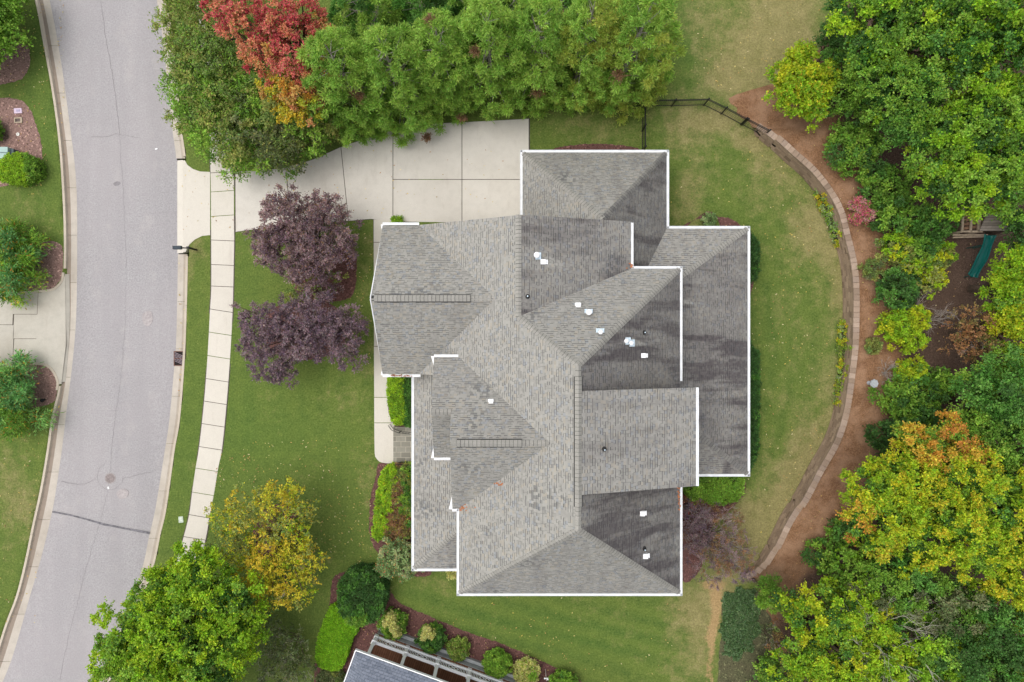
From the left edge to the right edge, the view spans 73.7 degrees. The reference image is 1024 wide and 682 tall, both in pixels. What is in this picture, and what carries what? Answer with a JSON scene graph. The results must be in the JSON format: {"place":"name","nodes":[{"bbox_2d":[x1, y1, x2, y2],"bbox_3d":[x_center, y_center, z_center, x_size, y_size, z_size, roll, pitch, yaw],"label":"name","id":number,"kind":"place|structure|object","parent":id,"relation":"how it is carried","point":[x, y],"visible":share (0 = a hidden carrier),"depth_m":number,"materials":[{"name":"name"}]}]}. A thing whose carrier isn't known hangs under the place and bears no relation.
{"place":"outdoors","nodes":[
{"label":"outdoors","id":0,"kind":"place"},
{"bbox_2d":[0,274,69,383],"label":"neighbour driveway","id":1,"kind":"structure","parent":0,"point":[42,333],"depth_m":43.98,"materials":[{"name":"concrete"}]},
{"bbox_2d":[3,0,178,681],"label":"road","id":2,"kind":"structure","parent":0,"point":[146,276],"depth_m":44.09,"materials":[{"name":"grey asphalt"}]},
{"bbox_2d":[0,0,76,681],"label":"gutter","id":3,"kind":"object","parent":2,"relation":"on","point":[11,646],"visible":1,"depth_m":44.12,"materials":[{"name":"concrete"}]},
{"bbox_2d":[100,0,183,681],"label":"gutter","id":4,"kind":"object","parent":2,"relation":"on","point":[152,535],"visible":0.67,"depth_m":44.12,"materials":[{"name":"concrete"}]},
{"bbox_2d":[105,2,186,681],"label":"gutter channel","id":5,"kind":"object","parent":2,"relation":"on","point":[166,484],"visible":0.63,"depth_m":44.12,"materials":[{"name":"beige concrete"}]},
{"bbox_2d":[177,160,209,253],"bbox_3d":[-20.537,-8.669,44.190,2.175,0.421,5.994,0,90,0],"label":"driveway apron","id":6,"kind":"object","parent":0,"point":[190,197],"visible":0.96,"depth_m":43.98,"materials":[{"name":"concrete"}]},
{"bbox_2d":[177,5,234,561],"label":"sidewalk","id":7,"kind":"structure","parent":0,"point":[220,322],"depth_m":43.98,"materials":[{"name":"concrete"}]},
{"bbox_2d":[235,119,528,231],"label":"driveway","id":8,"kind":"structure","parent":0,"point":[450,151],"depth_m":43.97,"materials":[{"name":"concrete"}]},
{"bbox_2d":[374,219,393,462],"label":"front walk","id":9,"kind":"structure","parent":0,"point":[383,438],"depth_m":43.98,"materials":[{"name":"concrete"}]},
{"bbox_2d":[393,427,410,462],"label":"patio","id":10,"kind":"structure","parent":0,"point":[401,447],"depth_m":43.83,"materials":[{"name":"stone"}]},
{"bbox_2d":[0,0,843,681],"bbox_3d":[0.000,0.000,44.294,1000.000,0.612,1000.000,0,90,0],"label":"lawn","id":11,"kind":"structure","parent":0,"point":[718,162],"depth_m":44.00,"materials":[{"name":"green plant"}]},
{"bbox_2d":[0,42,29,84],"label":"mulch bed","id":12,"kind":"object","parent":11,"relation":"on","point":[15,68],"visible":0.7,"depth_m":43.98,"materials":[{"name":"brown wood"}]},
{"bbox_2d":[0,0,36,68],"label":"maple tree","id":13,"kind":"object","parent":11,"relation":"on","point":[10,16],"visible":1,"depth_m":41.62,"materials":[{"name":"green plant"}]},
{"bbox_2d":[0,97,41,186],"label":"mulch bed","id":14,"kind":"object","parent":11,"relation":"on","point":[25,129],"visible":0.69,"depth_m":43.98,"materials":[{"name":"brown wood"}]},
{"bbox_2d":[0,151,47,187],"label":"clipped bush","id":15,"kind":"object","parent":14,"relation":"on","point":[18,168],"visible":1,"depth_m":42.96,"materials":[{"name":"green plant"}]},
{"bbox_2d":[0,0,67,651],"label":"kerb","id":16,"kind":"structure","parent":11,"relation":"on","point":[60,388],"depth_m":43.98,"materials":[{"name":"concrete"}]},
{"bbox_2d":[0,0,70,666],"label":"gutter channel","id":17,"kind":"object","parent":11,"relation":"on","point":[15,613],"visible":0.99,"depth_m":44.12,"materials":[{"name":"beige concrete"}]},
{"bbox_2d":[24,363,56,408],"bbox_3d":[-30.395,2.831,43.984,2.156,0.001,3.130,0,90,0],"label":"mulch bed","id":18,"kind":"object","parent":11,"relation":"on","point":[46,387],"visible":0.65,"depth_m":43.98,"materials":[{"name":"brown wood"}]},
{"bbox_2d":[0,349,65,442],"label":"crape myrtle","id":19,"kind":"object","parent":18,"relation":"on","point":[15,391],"visible":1,"depth_m":42.45,"materials":[{"name":"green plant"}]},
{"bbox_2d":[23,241,62,290],"bbox_3d":[-30.363,-4.795,43.984,2.902,0.001,3.380,0,90,0],"label":"mulch bed","id":20,"kind":"object","parent":11,"relation":"on","point":[52,261],"visible":0.56,"depth_m":43.98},
{"bbox_2d":[0,215,56,309],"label":"crape myrtle","id":21,"kind":"object","parent":20,"relation":"on","point":[18,259],"visible":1,"depth_m":42.47,"materials":[{"name":"green plant"}]},
{"bbox_2d":[107,4,188,681],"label":"kerb","id":22,"kind":"structure","parent":11,"relation":"on","point":[180,400],"depth_m":43.98,"materials":[{"name":"concrete"}]},
{"bbox_2d":[85,538,272,681],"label":"maple tree","id":23,"kind":"object","parent":11,"relation":"on","point":[164,646],"visible":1,"depth_m":37.19,"materials":[{"name":"green plant"}]},
{"bbox_2d":[147,0,256,109],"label":"street tree","id":24,"kind":"object","parent":11,"relation":"on","point":[192,30],"visible":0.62,"depth_m":39.93,"materials":[{"name":"green plant"}]},
{"bbox_2d":[152,41,282,178],"bbox_3d":[-17.268,-14.055,41.454,7.724,5.513,7.129,27,90,0],"label":"street tree","id":25,"kind":"object","parent":11,"relation":"on","point":[203,105],"visible":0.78,"depth_m":39.88,"materials":[{"name":"green plant"}]},
{"bbox_2d":[199,0,340,128],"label":"red maple","id":26,"kind":"object","parent":11,"relation":"on","point":[289,90],"visible":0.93,"depth_m":36.94,"materials":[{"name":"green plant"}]},
{"bbox_2d":[252,504,299,558],"bbox_3d":[-15.199,12.336,43.984,3.090,0.001,3.641,0,90,0],"label":"mulch bed","id":27,"kind":"object","parent":11,"relation":"on","point":[291,517],"visible":0.19,"depth_m":43.98,"materials":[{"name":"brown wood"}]},
{"bbox_2d":[202,475,329,615],"bbox_3d":[-14.255,12.033,41.128,6.861,6.158,8.179,-16,90,0],"label":"autumn tree","id":28,"kind":"object","parent":27,"relation":"on","point":[286,546],"visible":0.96,"depth_m":39.73,"materials":[{"name":"yellow plant"}]},
{"bbox_2d":[216,77,355,188],"bbox_3d":[-13.869,-12.885,41.569,9.417,5.297,5.970,-18,90,0],"label":"street tree","id":29,"kind":"object","parent":11,"relation":"on","point":[294,137],"visible":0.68,"depth_m":40.48,"materials":[{"name":"green plant"}]},
{"bbox_2d":[253,612,320,681],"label":"dull shrub","id":30,"kind":"object","parent":11,"relation":"on","point":[277,653],"visible":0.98,"depth_m":42.04,"materials":[{"name":"green plant"}]},
{"bbox_2d":[241,182,363,291],"bbox_3d":[-12.232,-6.333,41.247,6.956,5.957,6.293,29,90,0],"label":"plum tree","id":31,"kind":"object","parent":11,"relation":"on","point":[304,237],"visible":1,"depth_m":40.03,"materials":[{"name":"purple plant"}]},
{"bbox_2d":[263,301,345,359],"bbox_3d":[-13.371,-0.709,43.984,5.526,0.001,3.936,0,90,0],"label":"mulch bed","id":32,"kind":"object","parent":11,"relation":"on","point":[297,313],"visible":0.14,"depth_m":43.98,"materials":[{"name":"brown wood"}]},
{"bbox_2d":[229,289,370,389],"bbox_3d":[-12.633,-0.047,41.489,8.293,5.478,6.093,0,90,0],"label":"plum tree","id":33,"kind":"object","parent":32,"relation":"on","point":[311,331],"visible":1,"depth_m":40.31,"materials":[{"name":"purple plant"}]},
{"bbox_2d":[292,248,356,301],"bbox_3d":[-12.079,-4.280,43.984,4.201,0.001,3.534,0,90,0],"label":"mulch bed","id":34,"kind":"object","parent":11,"relation":"on","point":[349,283],"visible":0.41,"depth_m":43.98,"materials":[{"name":"brown wood"}]},
{"bbox_2d":[281,267,348,307],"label":"shrub","id":35,"kind":"object","parent":34,"relation":"on","point":[319,290],"visible":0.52,"depth_m":42.38,"materials":[{"name":"green plant"}]},
{"bbox_2d":[294,24,407,148],"bbox_3d":[-9.549,-15.078,38.827,6.736,11.011,5.943,-30,90,0],"label":"conifer tree","id":36,"kind":"object","parent":11,"relation":"on","point":[342,46],"visible":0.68,"depth_m":36.86,"materials":[{"name":"green plant"}]},
{"bbox_2d":[327,0,409,70],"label":"conifer tree","id":37,"kind":"object","parent":11,"relation":"on","point":[360,13],"visible":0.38,"depth_m":38.49,"materials":[{"name":"green plant"}]},
{"bbox_2d":[348,20,449,148],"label":"conifer tree","id":38,"kind":"object","parent":11,"relation":"on","point":[379,35],"visible":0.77,"depth_m":37.98,"materials":[{"name":"green plant"}]},
{"bbox_2d":[369,463,431,576],"bbox_3d":[-7.206,11.495,43.984,4.072,0.001,7.416,0,90,0],"label":"mulch bed","id":39,"kind":"object","parent":11,"relation":"on","point":[381,543],"visible":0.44,"depth_m":43.98,"materials":[{"name":"brown wood"}]},
{"bbox_2d":[370,460,410,542],"bbox_3d":[-7.370,10.130,43.349,3.163,1.674,5.232,0,90,0],"label":"foundation hedge","id":40,"kind":"object","parent":39,"relation":"on","point":[392,514],"visible":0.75,"depth_m":42.84,"materials":[{"name":"green plant"}]},
{"bbox_2d":[372,536,424,583],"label":"loose shrub","id":41,"kind":"object","parent":39,"relation":"on","point":[394,566],"visible":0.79,"depth_m":42.49,"materials":[{"name":"green plant"}]},
{"bbox_2d":[386,0,461,67],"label":"conifer tree","id":42,"kind":"object","parent":11,"relation":"on","point":[412,9],"visible":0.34,"depth_m":38.81,"materials":[{"name":"green plant"}]},
{"bbox_2d":[344,629,517,681],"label":"neighbour house","id":43,"kind":"structure","parent":11,"relation":"on","point":[404,658],"depth_m":42.50,"materials":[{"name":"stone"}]},
{"bbox_2d":[400,6,485,126],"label":"conifer tree","id":44,"kind":"object","parent":11,"relation":"on","point":[434,19],"visible":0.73,"depth_m":37.70,"materials":[{"name":"green plant"}]},
{"bbox_2d":[314,571,580,681],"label":"mulch bed","id":45,"kind":"object","parent":11,"relation":"on","point":[478,649],"visible":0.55,"depth_m":43.98,"materials":[{"name":"brown soil"}]},
{"bbox_2d":[314,601,359,671],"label":"lime hedge","id":46,"kind":"object","parent":45,"relation":"on","point":[335,637],"visible":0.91,"depth_m":43.26,"materials":[{"name":"green plant"}]},
{"bbox_2d":[336,561,390,630],"bbox_3d":[-9.345,16.019,43.076,3.456,2.263,3.851,0,90,0],"label":"clipped bush","id":47,"kind":"object","parent":45,"relation":"on","point":[363,591],"visible":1,"depth_m":42.32,"materials":[{"name":"green plant"}]},
{"bbox_2d":[376,606,408,639],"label":"round shrub","id":48,"kind":"object","parent":45,"relation":"on","point":[392,623],"visible":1,"depth_m":42.99,"materials":[{"name":"green plant"}]},
{"bbox_2d":[413,620,447,653],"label":"round shrub","id":49,"kind":"object","parent":45,"relation":"on","point":[429,635],"visible":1,"depth_m":42.93,"materials":[{"name":"green plant"}]},
{"bbox_2d":[480,646,512,678],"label":"round shrub","id":50,"kind":"object","parent":45,"relation":"on","point":[500,663],"visible":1,"depth_m":43.04,"materials":[{"name":"green plant"}]},
{"bbox_2d":[511,655,540,681],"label":"round shrub","id":51,"kind":"object","parent":45,"relation":"on","point":[526,669],"visible":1,"depth_m":43.08,"materials":[{"name":"yellow plant"}]},
{"bbox_2d":[0,0,976,681],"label":"fallen leaves","id":52,"kind":"object","parent":11,"relation":"on","point":[370,358],"visible":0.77,"depth_m":43.96,"materials":[{"name":"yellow plant"}]},
{"bbox_2d":[442,0,542,123],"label":"conifer tree","id":53,"kind":"object","parent":11,"relation":"on","point":[488,11],"visible":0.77,"depth_m":37.18,"materials":[{"name":"green plant"}]},
{"bbox_2d":[490,0,580,119],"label":"conifer tree","id":54,"kind":"object","parent":11,"relation":"on","point":[538,100],"visible":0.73,"depth_m":37.72,"materials":[{"name":"green plant"}]},
{"bbox_2d":[370,150,749,595],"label":"house","id":55,"kind":"structure","parent":11,"relation":"on","point":[567,350],"depth_m":36.24,"materials":[{"name":"grey"}]},
{"bbox_2d":[533,0,631,118],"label":"conifer tree","id":56,"kind":"object","parent":11,"relation":"on","point":[601,16],"visible":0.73,"depth_m":37.02,"materials":[{"name":"green plant"}]},
{"bbox_2d":[576,0,687,125],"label":"conifer tree","id":57,"kind":"object","parent":11,"relation":"on","point":[649,47],"visible":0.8,"depth_m":37.27,"materials":[{"name":"green plant"}]},
{"bbox_2d":[682,480,745,582],"bbox_3d":[12.864,11.918,43.984,4.432,0.001,7.291,0,90,0],"label":"mulch bed","id":58,"kind":"object","parent":11,"relation":"on","point":[687,572],"visible":0.25,"depth_m":43.98,"materials":[{"name":"brown soil"}]},
{"bbox_2d":[682,477,745,506],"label":"foundation hedge","id":59,"kind":"object","parent":58,"relation":"on","point":[723,491],"visible":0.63,"depth_m":42.78,"materials":[{"name":"green plant"}]},
{"bbox_2d":[682,497,757,590],"bbox_3d":[12.615,12.548,42.559,5.025,3.303,5.784,0,90,0],"label":"bare shrub","id":60,"kind":"object","parent":58,"relation":"on","point":[707,539],"visible":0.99,"depth_m":41.95,"materials":[{"name":"brown plant"}]},
{"bbox_2d":[683,211,752,294],"bbox_3d":[13.363,0.520,43.984,4.798,0.001,17.750,0,90,0],"label":"mulch bed","id":61,"kind":"object","parent":11,"relation":"on","point":[724,221],"visible":0.13,"depth_m":43.98,"materials":[{"name":"brown wood"}]},
{"bbox_2d":[750,339,762,471],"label":"foundation hedge","id":62,"kind":"object","parent":61,"relation":"on","point":[755,393],"visible":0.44,"depth_m":42.98,"materials":[{"name":"green plant"}]},
{"bbox_2d":[717,590,773,681],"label":"mulch bed","id":63,"kind":"object","parent":11,"relation":"on","point":[742,669],"visible":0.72,"depth_m":43.98,"materials":[{"name":"soil"}]},
{"bbox_2d":[718,586,761,661],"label":"ground ivy","id":64,"kind":"object","parent":63,"relation":"on","point":[739,625],"visible":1,"depth_m":43.84,"materials":[{"name":"green plant"}]},
{"bbox_2d":[749,649,787,681],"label":"woodland shrub","id":65,"kind":"object","parent":63,"relation":"on","point":[763,676],"visible":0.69,"depth_m":42.38,"materials":[{"name":"green plant"}]},
{"bbox_2d":[740,123,859,578],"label":"retaining wall","id":66,"kind":"structure","parent":11,"relation":"on","point":[797,162],"depth_m":42.98,"materials":[{"name":"beige stone"}]},
{"bbox_2d":[813,188,842,248],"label":"wall vine","id":67,"kind":"object","parent":66,"relation":"attached to","point":[824,208],"depth_m":43.53,"materials":[{"name":"green plant"}]},
{"bbox_2d":[832,319,853,405],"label":"wall vine","id":68,"kind":"object","parent":66,"relation":"attached to","point":[842,340],"depth_m":43.53,"materials":[{"name":"green plant"}]},
{"bbox_2d":[763,578,921,681],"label":"woodland tree","id":69,"kind":"object","parent":11,"relation":"on","point":[819,631],"visible":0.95,"depth_m":37.10,"materials":[{"name":"green plant"}]},
{"label":"mulch bed","id":70,"kind":"structure","parent":11,"relation":"on","visible":0},
{"bbox_2d":[386,377,410,427],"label":"box hedge","id":71,"kind":"object","parent":70,"relation":"on","point":[398,393],"visible":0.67,"depth_m":42.98,"materials":[{"name":"green plant"}]},
{"bbox_2d":[729,0,1023,681],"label":"pine straw bank","id":72,"kind":"object","parent":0,"point":[854,449],"visible":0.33,"depth_m":42.92,"materials":[{"name":"brown plant"}]},
{"bbox_2d":[751,573,788,614],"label":"young tree","id":73,"kind":"object","parent":72,"relation":"on","point":[762,599],"visible":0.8,"depth_m":41.62,"materials":[{"name":"green plant"}]},
{"bbox_2d":[761,38,842,132],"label":"sapling","id":74,"kind":"object","parent":72,"relation":"on","point":[804,90],"visible":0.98,"depth_m":39.97,"materials":[{"name":"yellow plant"}]},
{"bbox_2d":[800,536,839,574],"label":"laurel shrub","id":75,"kind":"object","parent":72,"relation":"on","point":[827,555],"visible":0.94,"depth_m":41.76,"materials":[{"name":"green plant"}]},
{"bbox_2d":[812,17,852,62],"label":"arborvitae","id":76,"kind":"object","parent":72,"relation":"on","point":[834,42],"visible":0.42,"depth_m":41.43,"materials":[{"name":"green plant"}]},
{"bbox_2d":[810,534,878,607],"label":"woodland tree","id":77,"kind":"object","parent":72,"relation":"on","point":[853,558],"visible":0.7,"depth_m":39.73,"materials":[{"name":"green plant"}]},
{"bbox_2d":[823,510,866,550],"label":"laurel shrub","id":78,"kind":"object","parent":72,"relation":"on","point":[840,526],"visible":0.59,"depth_m":41.64,"materials":[{"name":"green plant"}]},
{"bbox_2d":[817,40,876,127],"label":"arborvitae","id":79,"kind":"object","parent":72,"relation":"on","point":[848,103],"visible":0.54,"depth_m":40.22,"materials":[{"name":"green plant"}]},
{"bbox_2d":[822,118,887,183],"bbox_3d":[20.893,-11.882,41.740,3.753,2.530,3.646,33,90,0],"label":"laurel shrub","id":80,"kind":"object","parent":72,"relation":"on","point":[854,144],"visible":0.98,"depth_m":41.48,"materials":[{"name":"green plant"}]},
{"bbox_2d":[847,196,878,225],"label":"pink shrub","id":81,"kind":"object","parent":72,"relation":"on","point":[861,210],"visible":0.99,"depth_m":41.87,"materials":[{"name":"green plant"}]},
{"bbox_2d":[855,158,914,213],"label":"laurel shrub","id":82,"kind":"object","parent":72,"relation":"on","point":[870,181],"visible":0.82,"depth_m":41.19,"materials":[{"name":"green plant"}]},
{"bbox_2d":[822,0,961,102],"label":"woodland tree","id":83,"kind":"object","parent":72,"relation":"on","point":[874,44],"visible":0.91,"depth_m":36.20,"materials":[{"name":"green plant"}]},
{"bbox_2d":[871,265,922,309],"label":"azalea shrub","id":84,"kind":"object","parent":72,"relation":"on","point":[892,274],"visible":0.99,"depth_m":41.45,"materials":[{"name":"green plant"}]},
{"bbox_2d":[834,453,966,565],"bbox_3d":[20.566,8.618,38.996,6.150,8.486,5.692,-35,90,0],"label":"autumn tree","id":85,"kind":"object","parent":72,"relation":"on","point":[886,493],"visible":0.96,"depth_m":36.20,"materials":[{"name":"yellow plant"}]},
{"bbox_2d":[873,299,931,355],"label":"azalea shrub","id":86,"kind":"object","parent":72,"relation":"on","point":[898,325],"visible":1,"depth_m":41.46,"materials":[{"name":"green plant"}]},
{"bbox_2d":[862,405,954,458],"bbox_3d":[24.178,5.696,41.609,5.354,2.793,3.040,-19,90,0],"label":"laurel shrub","id":87,"kind":"object","parent":72,"relation":"on","point":[880,442],"visible":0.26,"depth_m":41.17,"materials":[{"name":"green plant"}]},
{"bbox_2d":[891,353,929,384],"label":"azalea shrub","id":88,"kind":"object","parent":72,"relation":"on","point":[908,369],"visible":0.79,"depth_m":41.66,"materials":[{"name":"green plant"}]},
{"bbox_2d":[867,361,957,427],"bbox_3d":[24.854,3.431,41.633,5.545,2.728,4.132,-31,90,0],"label":"laurel shrub","id":89,"kind":"object","parent":72,"relation":"on","point":[907,399],"visible":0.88,"depth_m":41.12,"materials":[{"name":"green plant"}]},
{"bbox_2d":[873,224,958,300],"bbox_3d":[24.680,-5.144,41.780,5.318,2.450,3.681,29,90,0],"label":"azalea shrub","id":90,"kind":"object","parent":72,"relation":"on","point":[933,274],"visible":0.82,"depth_m":41.28,"materials":[{"name":"green plant"}]},
{"bbox_2d":[867,191,965,270],"bbox_3d":[24.075,-7.249,41.488,5.483,3.034,4.457,39,90,0],"label":"laurel shrub","id":91,"kind":"object","parent":72,"relation":"on","point":[934,237],"visible":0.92,"depth_m":40.94,"materials":[{"name":"green plant"}]},
{"bbox_2d":[855,50,978,154],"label":"woodland tree","id":92,"kind":"object","parent":72,"relation":"on","point":[900,99],"visible":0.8,"depth_m":37.09,"materials":[{"name":"green plant"}]},
{"bbox_2d":[844,538,998,643],"bbox_3d":[22.712,14.482,39.388,7.415,7.410,5.797,36,90,0],"label":"woodland tree","id":93,"kind":"object","parent":72,"relation":"on","point":[946,592],"visible":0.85,"depth_m":36.90,"materials":[{"name":"green plant"}]},
{"bbox_2d":[866,409,994,481],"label":"autumn tree","id":94,"kind":"object","parent":72,"relation":"on","point":[922,443],"visible":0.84,"depth_m":36.63,"materials":[{"name":"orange plant"}]},
{"bbox_2d":[880,608,997,681],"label":"woodland tree","id":95,"kind":"object","parent":72,"relation":"on","point":[943,666],"visible":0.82,"depth_m":36.36,"materials":[{"name":"green plant"}]},
{"bbox_2d":[888,445,1023,585],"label":"autumn tree","id":96,"kind":"object","parent":72,"relation":"on","point":[980,493],"visible":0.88,"depth_m":35.54,"materials":[{"name":"yellow plant"}]},
{"bbox_2d":[897,0,1023,101],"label":"woodland tree","id":97,"kind":"object","parent":72,"relation":"on","point":[976,26],"visible":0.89,"depth_m":34.98,"materials":[{"name":"green plant"}]},
{"bbox_2d":[900,67,1023,230],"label":"woodland tree","id":98,"kind":"object","parent":72,"relation":"on","point":[971,156],"visible":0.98,"depth_m":36.00,"materials":[{"name":"green plant"}]},
{"bbox_2d":[938,301,1008,363],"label":"rusty tree","id":99,"kind":"object","parent":72,"relation":"on","point":[974,330],"visible":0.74,"depth_m":39.84,"materials":[{"name":"brown plant"}]},
{"bbox_2d":[938,341,1023,459],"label":"woodland tree","id":100,"kind":"object","parent":72,"relation":"on","point":[989,397],"visible":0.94,"depth_m":37.01,"materials":[{"name":"green plant"}]},
{"bbox_2d":[965,234,996,277],"bbox_3d":[28.729,-5.166,41.967,0.819,2.026,2.490,0,90,0],"label":"playground slide","id":101,"kind":"object","parent":72,"relation":"on","point":[981,259],"visible":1,"depth_m":41.77,"materials":[{"name":"green plastic"}]},
{"bbox_2d":[945,205,1018,237],"bbox_3d":[28.609,-7.229,41.430,3.434,3.300,1.820,0,90,0],"label":"playset","id":102,"kind":"object","parent":72,"relation":"on","point":[988,224],"visible":0.56,"depth_m":40.83,"materials":[{"name":"brown wood"}]},
{"bbox_2d":[944,406,1023,488],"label":"woodland tree","id":103,"kind":"object","parent":72,"relation":"on","point":[1014,463],"visible":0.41,"depth_m":37.12,"materials":[{"name":"green plant"}]},
{"bbox_2d":[953,588,1023,681],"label":"woodland tree","id":104,"kind":"object","parent":72,"relation":"on","point":[1006,659],"visible":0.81,"depth_m":36.20,"materials":[{"name":"green plant"}]},
{"bbox_2d":[961,461,1023,632],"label":"autumn tree","id":105,"kind":"object","parent":72,"relation":"on","point":[1006,583],"visible":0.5,"depth_m":36.56,"materials":[{"name":"yellow plant"}]},
{"bbox_2d":[967,241,1023,320],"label":"woodland tree","id":106,"kind":"object","parent":72,"relation":"on","point":[1003,286],"visible":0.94,"depth_m":38.52,"materials":[{"name":"green plant"}]},
{"bbox_2d":[981,298,1023,371],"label":"woodland tree","id":107,"kind":"object","parent":72,"relation":"on","point":[1011,323],"visible":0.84,"depth_m":38.11,"materials":[{"name":"green plant"}]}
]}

